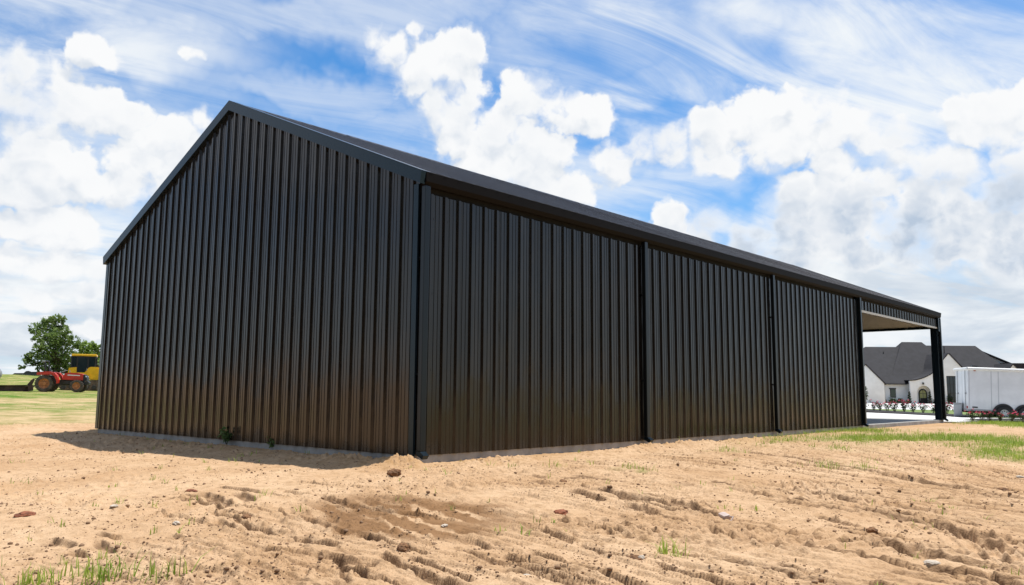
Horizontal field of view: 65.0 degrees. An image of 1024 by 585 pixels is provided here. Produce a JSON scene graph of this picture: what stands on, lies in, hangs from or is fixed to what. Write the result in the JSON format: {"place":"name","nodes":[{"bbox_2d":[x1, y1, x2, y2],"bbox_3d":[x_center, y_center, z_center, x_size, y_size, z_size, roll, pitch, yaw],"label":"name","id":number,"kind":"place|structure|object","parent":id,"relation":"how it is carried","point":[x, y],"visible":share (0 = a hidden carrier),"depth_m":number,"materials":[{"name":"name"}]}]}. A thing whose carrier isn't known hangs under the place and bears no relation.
{"place":"outdoors","nodes":[
{"label":"outdoors","id":0,"kind":"place"},
{"bbox_2d":[0,374,1023,584],"bbox_3d":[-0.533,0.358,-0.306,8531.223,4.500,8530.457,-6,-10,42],"label":"ground","id":1,"kind":"structure","parent":0,"point":[713,538],"depth_m":8.40,"materials":[{"name":"brown soil"}]},
{"bbox_2d":[0,378,34,391],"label":"grading blade","id":2,"kind":"object","parent":1,"relation":"on","point":[29,386],"visible":0.97,"depth_m":56.70,"materials":[{"name":"brown metal"}]},
{"bbox_2d":[13,511,35,517],"bbox_3d":[-4.869,2.223,8.044,0.161,0.064,0.217,-6,-10,43],"label":"dirt clod","id":3,"kind":"object","parent":1,"relation":"on","point":[25,513],"visible":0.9,"depth_m":7.99,"materials":[{"name":"red soil"}]},
{"bbox_2d":[14,371,36,374],"bbox_3d":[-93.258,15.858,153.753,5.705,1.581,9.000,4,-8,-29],"label":"house","id":4,"kind":"structure","parent":1,"relation":"on","point":[28,373],"depth_m":150.27,"materials":[{"name":"grey"}]},
{"bbox_2d":[18,313,83,375],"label":"broadleaf tree","id":5,"kind":"object","parent":1,"relation":"on","point":[59,357],"visible":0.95,"depth_m":94.80,"materials":[{"name":"green plant"}]},
{"bbox_2d":[34,360,90,391],"bbox_3d":[-32.464,6.067,58.128,3.616,2.260,1.760,2,-7,-15],"label":"farm tractor","id":6,"kind":"object","parent":1,"relation":"on","point":[46,381],"visible":1,"depth_m":57.68,"materials":[{"name":"red paint"}]},
{"bbox_2d":[59,354,98,389],"bbox_3d":[-33.827,6.388,64.220,3.876,2.842,2.540,4,-8,-24],"label":"yellow bulldozer","id":7,"kind":"object","parent":1,"relation":"on","point":[85,364],"visible":0.33,"depth_m":63.26,"materials":[{"name":"paint"}]},
{"bbox_2d":[72,357,76,366],"bbox_3d":[-34.345,5.436,63.133,0.352,0.752,0.020,4,-8,-24],"label":"window","id":8,"kind":"structure","parent":7,"relation":"in","point":[74,359],"depth_m":63.12,"materials":[{"name":"black glass"}]},
{"bbox_2d":[77,357,87,371],"bbox_3d":[-33.759,5.672,63.208,0.744,1.210,0.036,4,-8,-24],"label":"door","id":9,"kind":"structure","parent":7,"relation":"in","point":[82,362],"depth_m":63.19,"materials":[{"name":"black glass"}]},
{"bbox_2d":[89,357,94,366],"bbox_3d":[-33.255,5.497,63.622,0.433,0.737,0.020,4,-8,-24],"label":"window","id":10,"kind":"structure","parent":7,"relation":"in","point":[91,359],"depth_m":63.61,"materials":[{"name":"black glass"}]},
{"bbox_2d":[77,340,100,364],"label":"broadleaf tree","id":11,"kind":"object","parent":1,"relation":"on","point":[91,347],"visible":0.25,"depth_m":103.73,"materials":[{"name":"green plant"}]},
{"bbox_2d":[185,489,197,491],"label":"dirt clod","id":12,"kind":"object","parent":1,"relation":"on","point":[190,490],"visible":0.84,"depth_m":9.28,"materials":[{"name":"red soil"}]},
{"bbox_2d":[218,426,231,443],"bbox_3d":[-5.617,2.821,15.798,0.294,0.399,0.338,4,-8,-29],"label":"weed plant","id":13,"kind":"object","parent":1,"relation":"on","point":[226,436],"visible":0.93,"depth_m":15.76,"materials":[{"name":"green plant"}]},
{"bbox_2d":[242,514,250,518],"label":"dirt clod","id":14,"kind":"object","parent":1,"relation":"on","point":[245,516],"visible":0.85,"depth_m":7.65,"materials":[{"name":"soil"}]},
{"bbox_2d":[266,436,274,448],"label":"weed plant","id":15,"kind":"object","parent":1,"relation":"on","point":[271,445],"visible":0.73,"depth_m":14.79,"materials":[{"name":"green plant"}]},
{"bbox_2d":[386,468,400,476],"bbox_3d":[-1.530,2.342,10.406,0.238,0.134,0.174,-6,-10,42],"label":"dirt clod","id":16,"kind":"object","parent":1,"relation":"on","point":[393,472],"visible":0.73,"depth_m":10.34,"materials":[{"name":"soil"}]},
{"bbox_2d":[396,543,410,551],"bbox_3d":[-0.873,2.058,6.468,0.114,0.086,0.158,2,-7,-9],"label":"dirt clod","id":17,"kind":"object","parent":1,"relation":"on","point":[403,547],"visible":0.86,"depth_m":6.42,"materials":[{"name":"soil"}]},
{"bbox_2d":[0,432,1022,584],"bbox_3d":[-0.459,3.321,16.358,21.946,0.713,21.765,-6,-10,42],"label":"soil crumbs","id":18,"kind":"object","parent":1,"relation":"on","point":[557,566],"visible":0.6,"depth_m":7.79,"materials":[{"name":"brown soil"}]},
{"bbox_2d":[95,100,948,462],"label":"metal barn","id":19,"kind":"structure","parent":1,"relation":"on","point":[281,282],"depth_m":15.79,"materials":[{"name":"metal"}]},
{"bbox_2d":[554,509,567,515],"bbox_3d":[0.500,2.219,8.050,0.146,0.096,0.188,-5,-9,35],"label":"dirt clod","id":20,"kind":"object","parent":1,"relation":"on","point":[562,511],"visible":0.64,"depth_m":8.00,"materials":[{"name":"red soil"}]},
{"bbox_2d":[626,555,645,559],"bbox_3d":[0.998,2.158,6.481,0.143,0.093,0.178,6,-9,-37],"label":"dirt clod","id":21,"kind":"object","parent":1,"relation":"on","point":[633,556],"visible":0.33,"depth_m":6.46,"materials":[{"name":"soil"}]},
{"bbox_2d":[718,512,733,520],"bbox_3d":[2.181,2.287,8.172,0.090,0.065,0.190,-9,5,-18],"label":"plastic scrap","id":22,"kind":"object","parent":1,"relation":"on","point":[724,515],"visible":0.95,"depth_m":8.16,"materials":[{"name":"white plastic"}]},
{"bbox_2d":[866,527,877,533],"bbox_3d":[3.520,2.331,7.858,0.114,0.078,0.108,-2,-8,19],"label":"dirt clod","id":23,"kind":"object","parent":1,"relation":"on","point":[872,530],"visible":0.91,"depth_m":7.83,"materials":[{"name":"soil"}]},
{"bbox_2d":[907,391,911,403],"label":"spiral topiary","id":24,"kind":"object","parent":1,"relation":"on","point":[909,397],"visible":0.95,"depth_m":124.07,"materials":[{"name":"green plant"}]},
{"bbox_2d":[866,409,985,417],"bbox_3d":[23.767,7.936,53.162,4.572,0.200,28.059,0,-7,7],"label":"mulch bed","id":25,"kind":"object","parent":1,"relation":"on","point":[897,412],"visible":0.21,"depth_m":47.58,"materials":[{"name":"brown soil"}]},
{"bbox_2d":[868,401,876,409],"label":"rose bush","id":26,"kind":"object","parent":25,"relation":"on","point":[873,406],"visible":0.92,"depth_m":55.80,"materials":[{"name":"green plant"}]},
{"bbox_2d":[874,400,881,410],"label":"rose bush","id":27,"kind":"object","parent":25,"relation":"on","point":[879,406],"visible":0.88,"depth_m":54.83,"materials":[{"name":"green plant"}]},
{"bbox_2d":[881,401,891,410],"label":"rose bush","id":28,"kind":"object","parent":25,"relation":"on","point":[886,406],"visible":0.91,"depth_m":53.45,"materials":[{"name":"green plant"}]},
{"bbox_2d":[889,400,898,411],"bbox_3d":[24.726,7.327,51.917,0.783,0.817,0.685,-4,-9,33],"label":"rose bush","id":29,"kind":"object","parent":25,"relation":"on","point":[894,408],"visible":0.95,"depth_m":51.88,"materials":[{"name":"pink plant"}]},
{"bbox_2d":[897,400,909,410],"bbox_3d":[25.754,7.431,52.786,0.656,0.876,0.845,-7,-10,44],"label":"rose bush","id":30,"kind":"object","parent":25,"relation":"on","point":[905,406],"visible":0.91,"depth_m":52.73,"materials":[{"name":"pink plant"}]},
{"bbox_2d":[907,401,917,411],"bbox_3d":[25.234,7.189,50.491,0.886,0.743,0.525,-1,-7,12],"label":"rose bush","id":31,"kind":"object","parent":25,"relation":"on","point":[912,405],"visible":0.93,"depth_m":50.51,"materials":[{"name":"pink plant"}]},
{"bbox_2d":[946,402,952,413],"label":"rose bush","id":32,"kind":"object","parent":25,"relation":"on","point":[948,406],"visible":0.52,"depth_m":45.75,"materials":[{"name":"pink plant"}]},
{"bbox_2d":[953,403,962,416],"bbox_3d":[22.737,5.977,40.997,0.420,0.710,0.340,-3,-8,28],"label":"utility box","id":33,"kind":"object","parent":25,"relation":"on","point":[957,409],"visible":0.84,"depth_m":40.86,"materials":[{"name":"grey metal"}]},
{"bbox_2d":[954,405,961,414],"bbox_3d":[22.664,5.964,40.860,0.300,0.500,0.008,-3,-8,28],"label":"door","id":34,"kind":"structure","parent":33,"relation":"in","point":[957,407],"depth_m":40.86,"materials":[{"name":"grey metal"}]},
{"bbox_2d":[927,391,931,403],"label":"spiral topiary","id":35,"kind":"object","parent":1,"relation":"on","point":[930,400],"visible":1,"depth_m":124.09,"materials":[{"name":"green plant"}]},
{"bbox_2d":[923,560,939,565],"bbox_3d":[3.492,2.252,6.686,0.130,0.052,0.089,-5,-9,36],"label":"pale stone","id":36,"kind":"object","parent":1,"relation":"on","point":[930,562],"visible":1,"depth_m":6.66,"materials":[{"name":"white stone"}]},
{"bbox_2d":[863,342,1023,403],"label":"white house","id":37,"kind":"structure","parent":1,"relation":"on","point":[901,370],"depth_m":128.22,"materials":[{"name":"grey"}]},
{"bbox_2d":[889,388,895,397],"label":"window","id":38,"kind":"structure","parent":37,"relation":"in","point":[892,390],"depth_m":126.17,"materials":[{"name":"black glass"}]},
{"bbox_2d":[918,389,927,403],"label":"door","id":39,"kind":"structure","parent":37,"relation":"in","point":[922,393],"depth_m":125.58,"materials":[{"name":"black"}]},
{"bbox_2d":[946,376,955,403],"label":"tall window","id":40,"kind":"structure","parent":37,"relation":"in","point":[951,380],"depth_m":124.83,"materials":[{"name":"black glass"}]},
{"bbox_2d":[964,410,979,420],"bbox_3d":[19.407,5.157,33.880,0.389,0.550,0.656,8,-11,-48],"label":"rose bush","id":41,"kind":"object","parent":1,"relation":"on","point":[974,414],"visible":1,"depth_m":33.89,"materials":[{"name":"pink plant"}]},
{"bbox_2d":[966,418,1023,422],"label":"mulch bed","id":42,"kind":"object","parent":1,"relation":"on","point":[1004,419],"visible":0.27,"depth_m":35.49,"materials":[{"name":"brown soil"}]},
{"bbox_2d":[976,411,986,419],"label":"rose bush","id":43,"kind":"object","parent":42,"relation":"on","point":[980,415],"visible":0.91,"depth_m":34.17,"materials":[{"name":"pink plant"}]},
{"bbox_2d":[983,410,994,420],"bbox_3d":[20.220,5.193,34.002,0.485,0.506,0.425,-4,-9,33],"label":"rose bush","id":44,"kind":"object","parent":42,"relation":"on","point":[989,417],"visible":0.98,"depth_m":33.99,"materials":[{"name":"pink plant"}]},
{"bbox_2d":[995,413,1003,421],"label":"rose bush","id":45,"kind":"object","parent":1,"relation":"on","point":[999,416],"visible":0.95,"depth_m":32.90,"materials":[{"name":"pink plant"}]},
{"bbox_2d":[997,487,1009,490],"bbox_3d":[7.027,2.836,11.493,0.185,0.103,0.147,3,-8,-20],"label":"dirt clod","id":46,"kind":"object","parent":1,"relation":"on","point":[1003,488],"visible":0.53,"depth_m":11.45,"materials":[{"name":"soil"}]},
{"bbox_2d":[1007,410,1018,421],"bbox_3d":[20.596,5.074,33.052,0.368,0.520,0.621,-1,-7,10],"label":"rose bush","id":47,"kind":"object","parent":1,"relation":"on","point":[1012,415],"visible":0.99,"depth_m":33.00,"materials":[{"name":"pink plant"}]},
{"bbox_2d":[1016,413,1023,421],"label":"rose bush","id":48,"kind":"object","parent":1,"relation":"on","point":[1020,417],"visible":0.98,"depth_m":33.16,"materials":[{"name":"pink plant"}]},
{"bbox_2d":[0,388,1023,584],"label":"grass","id":49,"kind":"structure","parent":0,"point":[938,436],"depth_m":17.09,"materials":[{"name":"green plant"}]},
{"bbox_2d":[0,0,1023,374],"label":"sky","id":50,"kind":"structure","parent":0,"point":[874,145],"materials":[{"name":"blue"}]},
{"bbox_2d":[866,403,952,409],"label":"flower bed","id":51,"kind":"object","parent":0,"point":[899,406],"depth_m":78.53,"materials":[{"name":"plant"}]},
{"bbox_2d":[867,412,1021,422],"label":"driveway","id":52,"kind":"structure","parent":0,"point":[898,416],"depth_m":39.41,"materials":[{"name":"concrete"}]},
{"bbox_2d":[953,365,1023,416],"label":"cargo trailer","id":53,"kind":"object","parent":52,"relation":"on","point":[988,390],"visible":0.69,"depth_m":39.95,"materials":[{"name":"grey metal"}]},
{"bbox_2d":[875,409,1018,417],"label":"lawn","id":54,"kind":"structure","parent":0,"point":[929,411],"depth_m":53.40,"materials":[{"name":"green plant"}]},
{"bbox_2d":[917,403,929,412],"bbox_3d":[25.352,7.096,49.520,0.690,0.675,0.491,3,-8,-21],"label":"rose bush","id":55,"kind":"object","parent":54,"relation":"on","point":[923,407],"visible":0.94,"depth_m":49.48,"materials":[{"name":"pink plant"}]}
]}

